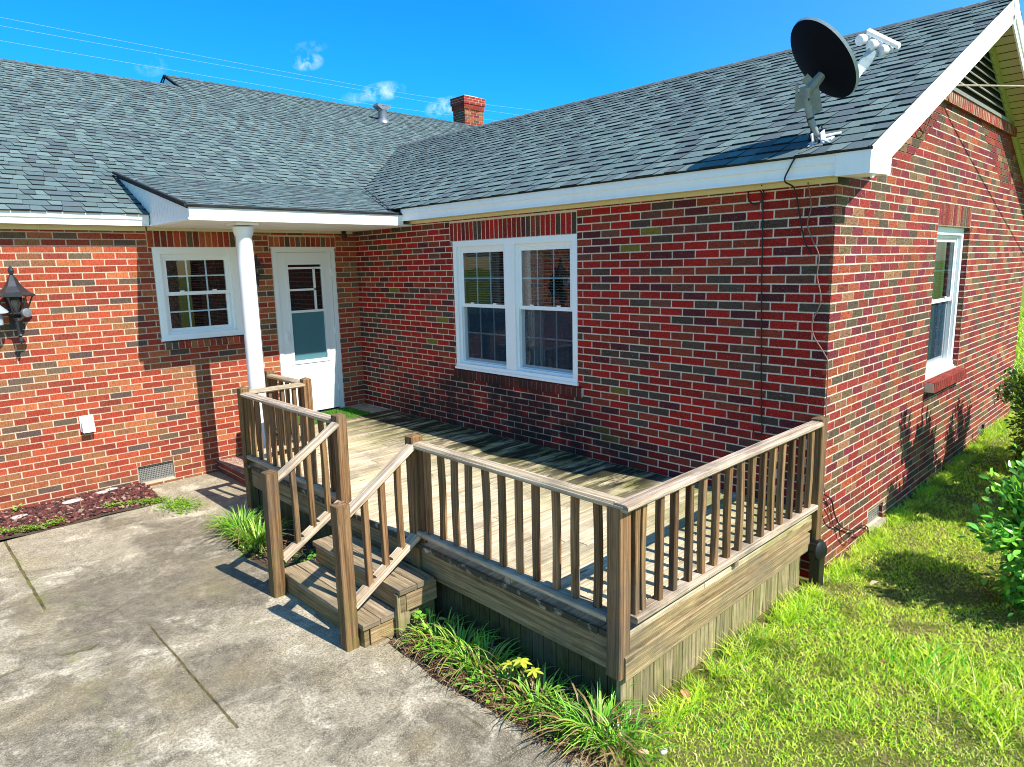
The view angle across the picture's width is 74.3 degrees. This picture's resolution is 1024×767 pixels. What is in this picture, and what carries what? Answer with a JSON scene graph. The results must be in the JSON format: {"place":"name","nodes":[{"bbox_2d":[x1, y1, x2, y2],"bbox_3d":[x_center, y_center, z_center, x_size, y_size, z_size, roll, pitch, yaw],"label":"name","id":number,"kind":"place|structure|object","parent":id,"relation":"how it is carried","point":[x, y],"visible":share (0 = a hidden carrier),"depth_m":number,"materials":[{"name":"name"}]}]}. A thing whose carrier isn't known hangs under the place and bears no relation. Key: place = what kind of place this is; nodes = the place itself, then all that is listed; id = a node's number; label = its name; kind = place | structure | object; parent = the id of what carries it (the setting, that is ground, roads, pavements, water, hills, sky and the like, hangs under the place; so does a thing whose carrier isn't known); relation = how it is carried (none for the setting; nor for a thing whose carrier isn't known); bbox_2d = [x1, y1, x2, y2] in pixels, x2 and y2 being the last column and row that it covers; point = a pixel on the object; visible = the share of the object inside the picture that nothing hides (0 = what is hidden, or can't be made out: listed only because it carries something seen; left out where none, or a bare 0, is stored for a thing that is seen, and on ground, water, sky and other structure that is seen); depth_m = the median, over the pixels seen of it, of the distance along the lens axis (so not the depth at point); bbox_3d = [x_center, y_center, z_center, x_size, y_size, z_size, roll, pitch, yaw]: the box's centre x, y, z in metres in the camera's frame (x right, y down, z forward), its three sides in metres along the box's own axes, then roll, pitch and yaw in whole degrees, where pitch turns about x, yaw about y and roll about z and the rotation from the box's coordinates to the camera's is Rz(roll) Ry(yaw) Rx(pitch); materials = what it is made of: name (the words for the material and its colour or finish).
{"place":"outdoors","nodes":[
{"label":"outdoors","id":0,"kind":"place"},
{"bbox_2d":[5,41,495,120],"bbox_3d":[-10.269,-14.937,34.135,42.000,0.661,0.006,-11,14,-43],"label":"power line","id":1,"kind":"object","parent":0,"point":[221,78],"visible":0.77,"depth_m":30.51,"materials":[{"name":"metal"}]},
{"bbox_2d":[5,26,515,114],"bbox_3d":[-10.281,-15.485,34.038,42.000,0.550,0.006,-11,14,-43],"label":"power line","id":2,"kind":"object","parent":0,"point":[233,67],"visible":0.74,"depth_m":31.27,"materials":[{"name":"metal"}]},
{"bbox_2d":[1,17,536,110],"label":"power line","id":3,"kind":"object","parent":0,"point":[224,60],"visible":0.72,"depth_m":30.98,"materials":[{"name":"metal"}]},
{"bbox_2d":[0,471,596,766],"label":"patio","id":4,"kind":"structure","parent":0,"point":[152,655],"depth_m":4.03,"materials":[{"name":"concrete"}]},
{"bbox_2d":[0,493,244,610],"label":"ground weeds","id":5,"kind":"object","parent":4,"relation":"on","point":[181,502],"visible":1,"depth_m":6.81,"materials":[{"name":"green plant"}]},
{"bbox_2d":[216,513,659,766],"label":"soil","id":6,"kind":"structure","parent":0,"point":[262,562],"depth_m":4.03,"materials":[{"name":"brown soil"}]},
{"bbox_2d":[197,512,248,532],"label":"strap leaf plant","id":7,"kind":"object","parent":6,"relation":"on","point":[219,523],"visible":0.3,"depth_m":6.27,"materials":[{"name":"green plant"}]},
{"bbox_2d":[202,502,282,543],"bbox_3d":[-2.476,1.232,6.117,0.730,0.294,0.787,3,11,21],"label":"strap leaf plant","id":8,"kind":"object","parent":6,"relation":"on","point":[250,516],"visible":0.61,"depth_m":6.12,"materials":[{"name":"green plant"}]},
{"bbox_2d":[204,514,300,554],"bbox_3d":[-2.183,1.287,5.882,0.845,0.255,0.744,1,10,11],"label":"strap leaf plant","id":9,"kind":"object","parent":6,"relation":"on","point":[246,536],"visible":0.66,"depth_m":5.82,"materials":[{"name":"green plant"}]},
{"bbox_2d":[238,539,266,558],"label":"leafy weed","id":10,"kind":"object","parent":6,"relation":"on","point":[260,552],"visible":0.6,"depth_m":5.74,"materials":[{"name":"green plant"}]},
{"bbox_2d":[284,549,321,566],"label":"leafy weed","id":11,"kind":"object","parent":6,"relation":"on","point":[308,558],"visible":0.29,"depth_m":5.48,"materials":[{"name":"green plant"}]},
{"bbox_2d":[409,606,446,639],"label":"leafy weed","id":12,"kind":"object","parent":6,"relation":"on","point":[416,616],"visible":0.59,"depth_m":4.38,"materials":[{"name":"green plant"}]},
{"bbox_2d":[415,639,447,660],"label":"leafy weed","id":13,"kind":"object","parent":6,"relation":"on","point":[428,652],"visible":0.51,"depth_m":4.18,"materials":[{"name":"green plant"}]},
{"bbox_2d":[385,607,482,662],"bbox_3d":[-0.454,1.571,4.295,0.612,0.168,0.562,-11,14,-43],"label":"strap leaf plant","id":14,"kind":"object","parent":6,"relation":"on","point":[429,631],"visible":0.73,"depth_m":4.31,"materials":[{"name":"green plant"}]},
{"bbox_2d":[437,659,465,676],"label":"leafy weed","id":15,"kind":"object","parent":6,"relation":"on","point":[456,668],"visible":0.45,"depth_m":3.98,"materials":[{"name":"green plant"}]},
{"bbox_2d":[407,612,503,674],"bbox_3d":[-0.314,1.575,4.141,0.628,0.207,0.717,2,10,16],"label":"strap leaf plant","id":16,"kind":"object","parent":6,"relation":"on","point":[463,636],"visible":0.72,"depth_m":4.14,"materials":[{"name":"green plant"}]},
{"bbox_2d":[455,676,482,691],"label":"creeper","id":17,"kind":"object","parent":6,"relation":"on","point":[473,688],"visible":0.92,"depth_m":3.79,"materials":[{"name":"green plant"}]},
{"bbox_2d":[418,627,533,700],"bbox_3d":[-0.204,1.603,3.992,0.645,0.199,0.674,2,10,18],"label":"strap leaf plant","id":18,"kind":"object","parent":6,"relation":"on","point":[477,665],"visible":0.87,"depth_m":4.00,"materials":[{"name":"green plant"}]},
{"bbox_2d":[462,649,555,703],"bbox_3d":[-0.021,1.656,3.813,0.560,0.148,0.550,-11,14,-43],"label":"strap leaf plant","id":19,"kind":"object","parent":6,"relation":"on","point":[507,673],"visible":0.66,"depth_m":3.82,"materials":[{"name":"green plant"}]},
{"bbox_2d":[486,682,531,717],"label":"leafy weed","id":20,"kind":"object","parent":6,"relation":"on","point":[497,698],"visible":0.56,"depth_m":3.66,"materials":[{"name":"green plant"}]},
{"bbox_2d":[500,657,542,684],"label":"seedling","id":21,"kind":"object","parent":6,"relation":"on","point":[518,662],"visible":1,"depth_m":3.71,"materials":[{"name":"yellow plant"}]},
{"bbox_2d":[479,660,591,736],"bbox_3d":[0.128,1.667,3.655,0.620,0.174,0.604,0,10,5],"label":"strap leaf plant","id":22,"kind":"object","parent":6,"relation":"on","point":[521,687],"visible":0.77,"depth_m":3.66,"materials":[{"name":"green plant"}]},
{"bbox_2d":[509,674,613,751],"bbox_3d":[0.297,1.690,3.565,0.539,0.153,0.564,2,11,21],"label":"strap leaf plant","id":23,"kind":"object","parent":6,"relation":"on","point":[563,709],"visible":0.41,"depth_m":3.55,"materials":[{"name":"green plant"}]},
{"bbox_2d":[541,723,582,746],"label":"leafy weed","id":24,"kind":"object","parent":6,"relation":"on","point":[549,734],"visible":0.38,"depth_m":3.37,"materials":[{"name":"green plant"}]},
{"bbox_2d":[514,671,681,766],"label":"strap leaf plant","id":25,"kind":"object","parent":6,"relation":"on","point":[609,711],"visible":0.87,"depth_m":3.38,"materials":[{"name":"green plant"}]},
{"bbox_2d":[559,698,689,766],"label":"strap leaf plant","id":26,"kind":"object","parent":6,"relation":"on","point":[632,759],"visible":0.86,"depth_m":3.26,"materials":[{"name":"green plant"}]},
{"bbox_2d":[0,279,1023,766],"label":"ground","id":27,"kind":"structure","parent":0,"point":[966,591],"depth_m":3.98,"materials":[{"name":"green plant"}]},
{"bbox_2d":[0,482,162,539],"bbox_3d":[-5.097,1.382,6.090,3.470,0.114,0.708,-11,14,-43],"label":"mulch","id":28,"kind":"object","parent":27,"relation":"on","point":[93,501],"visible":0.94,"depth_m":6.73,"materials":[{"name":"brown wood"}]},
{"bbox_2d":[12,504,21,511],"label":"leafy weed","id":29,"kind":"object","parent":28,"relation":"on","point":[16,508],"visible":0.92,"depth_m":6.64,"materials":[{"name":"green plant"}]},
{"bbox_2d":[9,514,27,519],"bbox_3d":[-4.751,1.287,6.547,0.186,0.029,0.114,-11,14,-43],"label":"stone","id":30,"kind":"object","parent":28,"relation":"on","point":[15,517],"visible":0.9,"depth_m":6.51,"materials":[{"name":"grey stone"}]},
{"bbox_2d":[61,498,83,504],"bbox_3d":[-4.466,1.199,6.875,0.189,0.044,0.097,-11,14,-43],"label":"stone","id":31,"kind":"object","parent":28,"relation":"on","point":[71,501],"visible":0.99,"depth_m":6.85,"materials":[{"name":"white stone"}]},
{"bbox_2d":[96,490,107,493],"bbox_3d":[-4.330,1.151,7.132,0.122,0.036,0.062,-11,14,-43],"label":"stone","id":32,"kind":"object","parent":28,"relation":"on","point":[102,492],"visible":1,"depth_m":7.12,"materials":[{"name":"white stone"}]},
{"bbox_2d":[217,404,386,484],"bbox_3d":[-2.334,0.777,8.276,2.060,0.575,1.264,-11,14,-43],"label":"brick stoop","id":33,"kind":"object","parent":27,"relation":"on","point":[232,467],"visible":0.1,"depth_m":7.92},
{"bbox_2d":[298,407,372,424],"bbox_3d":[-2.329,0.412,8.597,0.928,0.032,0.601,-11,14,-43],"label":"door mat","id":34,"kind":"object","parent":33,"relation":"on","point":[349,412],"depth_m":8.76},
{"bbox_2d":[0,0,1023,577],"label":"brick house","id":35,"kind":"structure","parent":27,"relation":"on","point":[582,278],"depth_m":6.94,"materials":[{"name":"brick"}]},
{"bbox_2d":[0,266,35,343],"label":"wall lantern","id":36,"kind":"object","parent":35,"relation":"attached to","point":[12,290],"depth_m":6.36,"materials":[{"name":"metal"}]},
{"bbox_2d":[79,414,95,432],"bbox_3d":[-4.406,0.419,7.026,0.126,0.168,0.085,-11,14,-43],"label":"dryer vent","id":37,"kind":"object","parent":35,"relation":"attached to","point":[87,424],"visible":1,"depth_m":7.01,"materials":[{"name":"white plastic"}]},
{"bbox_2d":[152,247,243,341],"bbox_3d":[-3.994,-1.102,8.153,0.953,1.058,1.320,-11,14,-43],"label":"window","id":38,"kind":"structure","parent":35,"relation":"in","point":[198,288],"depth_m":7.78,"materials":[{"name":"plastic"}]},
{"bbox_2d":[254,254,263,286],"bbox_3d":[-3.030,-1.341,8.039,0.166,0.382,0.168,-11,14,-43],"label":"wall lantern","id":39,"kind":"object","parent":35,"relation":"attached to","point":[257,263],"depth_m":8.02,"materials":[{"name":"metal"}]},
{"bbox_2d":[341,231,346,237],"bbox_3d":[-2.178,-1.929,8.768,0.067,0.092,0.088,-5,11,-21],"label":"security camera","id":40,"kind":"object","parent":35,"relation":"attached to","point":[343,234],"visible":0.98,"depth_m":8.74,"materials":[{"name":"black plastic"}]},
{"bbox_2d":[453,234,578,385],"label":"window","id":41,"kind":"structure","parent":35,"relation":"in","point":[519,316],"depth_m":7.28,"materials":[{"name":"plastic"}]},
{"bbox_2d":[747,185,764,436],"bbox_3d":[1.831,-0.521,5.095,0.024,1.887,0.198,-11,14,-43],"label":"wall cable","id":42,"kind":"object","parent":35,"relation":"attached to","point":[763,195],"depth_m":5.02,"materials":[{"name":"black rubber"}]},
{"bbox_2d":[784,98,819,254],"bbox_3d":[1.979,-1.406,4.636,0.196,1.036,0.162,-11,14,-43],"label":"dish cable","id":43,"kind":"object","parent":35,"relation":"attached to","point":[795,189],"visible":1,"depth_m":4.68,"materials":[{"name":"black rubber"}]},
{"bbox_2d":[807,182,832,512],"bbox_3d":[2.228,-0.195,4.822,0.330,2.413,0.152,-1,10,-1],"label":"wall cable","id":44,"kind":"object","parent":35,"relation":"attached to","point":[815,315],"depth_m":4.76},
{"bbox_2d":[823,508,867,542],"bbox_3d":[2.666,1.081,5.364,0.994,0.458,0.020,-11,14,-43],"label":"ground wire","id":45,"kind":"object","parent":35,"relation":"attached to","point":[839,529],"visible":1,"depth_m":5.30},
{"bbox_2d":[791,17,900,146],"bbox_3d":[2.173,-2.022,4.565,0.543,0.819,0.631,-11,14,-43],"label":"satellite dish","id":46,"kind":"object","parent":35,"relation":"attached to","point":[825,59],"visible":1,"depth_m":4.51,"materials":[{"name":"metal"}]},
{"bbox_2d":[808,124,822,140],"bbox_3d":[2.076,-1.790,4.655,0.064,0.220,0.178,-4,10,-12],"label":"dish loop","id":47,"kind":"object","parent":46,"relation":"hanging from","point":[809,138],"visible":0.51,"depth_m":4.72,"materials":[{"name":"black rubber"}]},
{"bbox_2d":[824,494,868,531],"bbox_3d":[2.675,1.067,5.371,1.018,0.656,0.022,-11,14,-43],"label":"ground wire","id":48,"kind":"object","parent":35,"relation":"attached to","point":[837,520],"visible":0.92,"depth_m":5.21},
{"bbox_2d":[919,111,933,133],"bbox_3d":[3.458,-2.218,5.625,0.485,0.289,0.025,-11,14,-43],"label":"gable wire","id":49,"kind":"object","parent":35,"relation":"attached to","point":[927,125],"visible":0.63,"depth_m":5.66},
{"bbox_2d":[925,226,963,377],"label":"window","id":50,"kind":"structure","parent":35,"relation":"in","point":[954,236],"depth_m":7.14,"materials":[{"name":"plastic"}]},
{"bbox_2d":[957,84,1023,86],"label":"service cable","id":51,"kind":"object","parent":35,"relation":"attached to","point":[991,85],"visible":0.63,"depth_m":6.02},
{"bbox_2d":[237,369,827,720],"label":"wooden deck","id":52,"kind":"structure","parent":27,"relation":"on","point":[621,578],"depth_m":4.36,"materials":[{"name":"brown wood"}]},
{"bbox_2d":[639,749,650,757],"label":"fallen leaf","id":53,"kind":"object","parent":27,"relation":"on","point":[646,751],"visible":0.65,"depth_m":3.24,"materials":[{"name":"brown plant"}]},
{"bbox_2d":[659,747,666,754],"bbox_3d":[0.731,1.778,3.268,0.042,0.026,0.033,-7,11,-29],"label":"stone","id":54,"kind":"object","parent":27,"relation":"on","point":[663,752],"visible":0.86,"depth_m":3.26,"materials":[{"name":"grey stone"}]},
{"bbox_2d":[680,689,689,698],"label":"fallen leaf","id":55,"kind":"object","parent":27,"relation":"on","point":[685,691],"visible":0.93,"depth_m":3.69,"materials":[{"name":"brown plant"}]},
{"bbox_2d":[805,539,826,587],"bbox_3d":[2.223,1.317,4.955,0.143,0.365,0.120,-8,12,-32],"label":"utility pedestal","id":56,"kind":"object","parent":27,"relation":"on","point":[816,552],"visible":0.9,"depth_m":4.91,"materials":[{"name":"black plastic"}]},
{"bbox_2d":[957,442,1023,616],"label":"shrub","id":57,"kind":"object","parent":27,"relation":"on","point":[1007,535],"visible":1,"depth_m":4.49,"materials":[{"name":"green plant"}]},
{"bbox_2d":[990,348,1023,464],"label":"shrub","id":58,"kind":"object","parent":27,"relation":"on","point":[1015,385],"visible":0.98,"depth_m":7.23,"materials":[{"name":"green plant"}]},
{"bbox_2d":[0,0,1023,123],"label":"sky","id":59,"kind":"structure","parent":0,"point":[530,56],"materials":[{"name":"blue"}]}
]}

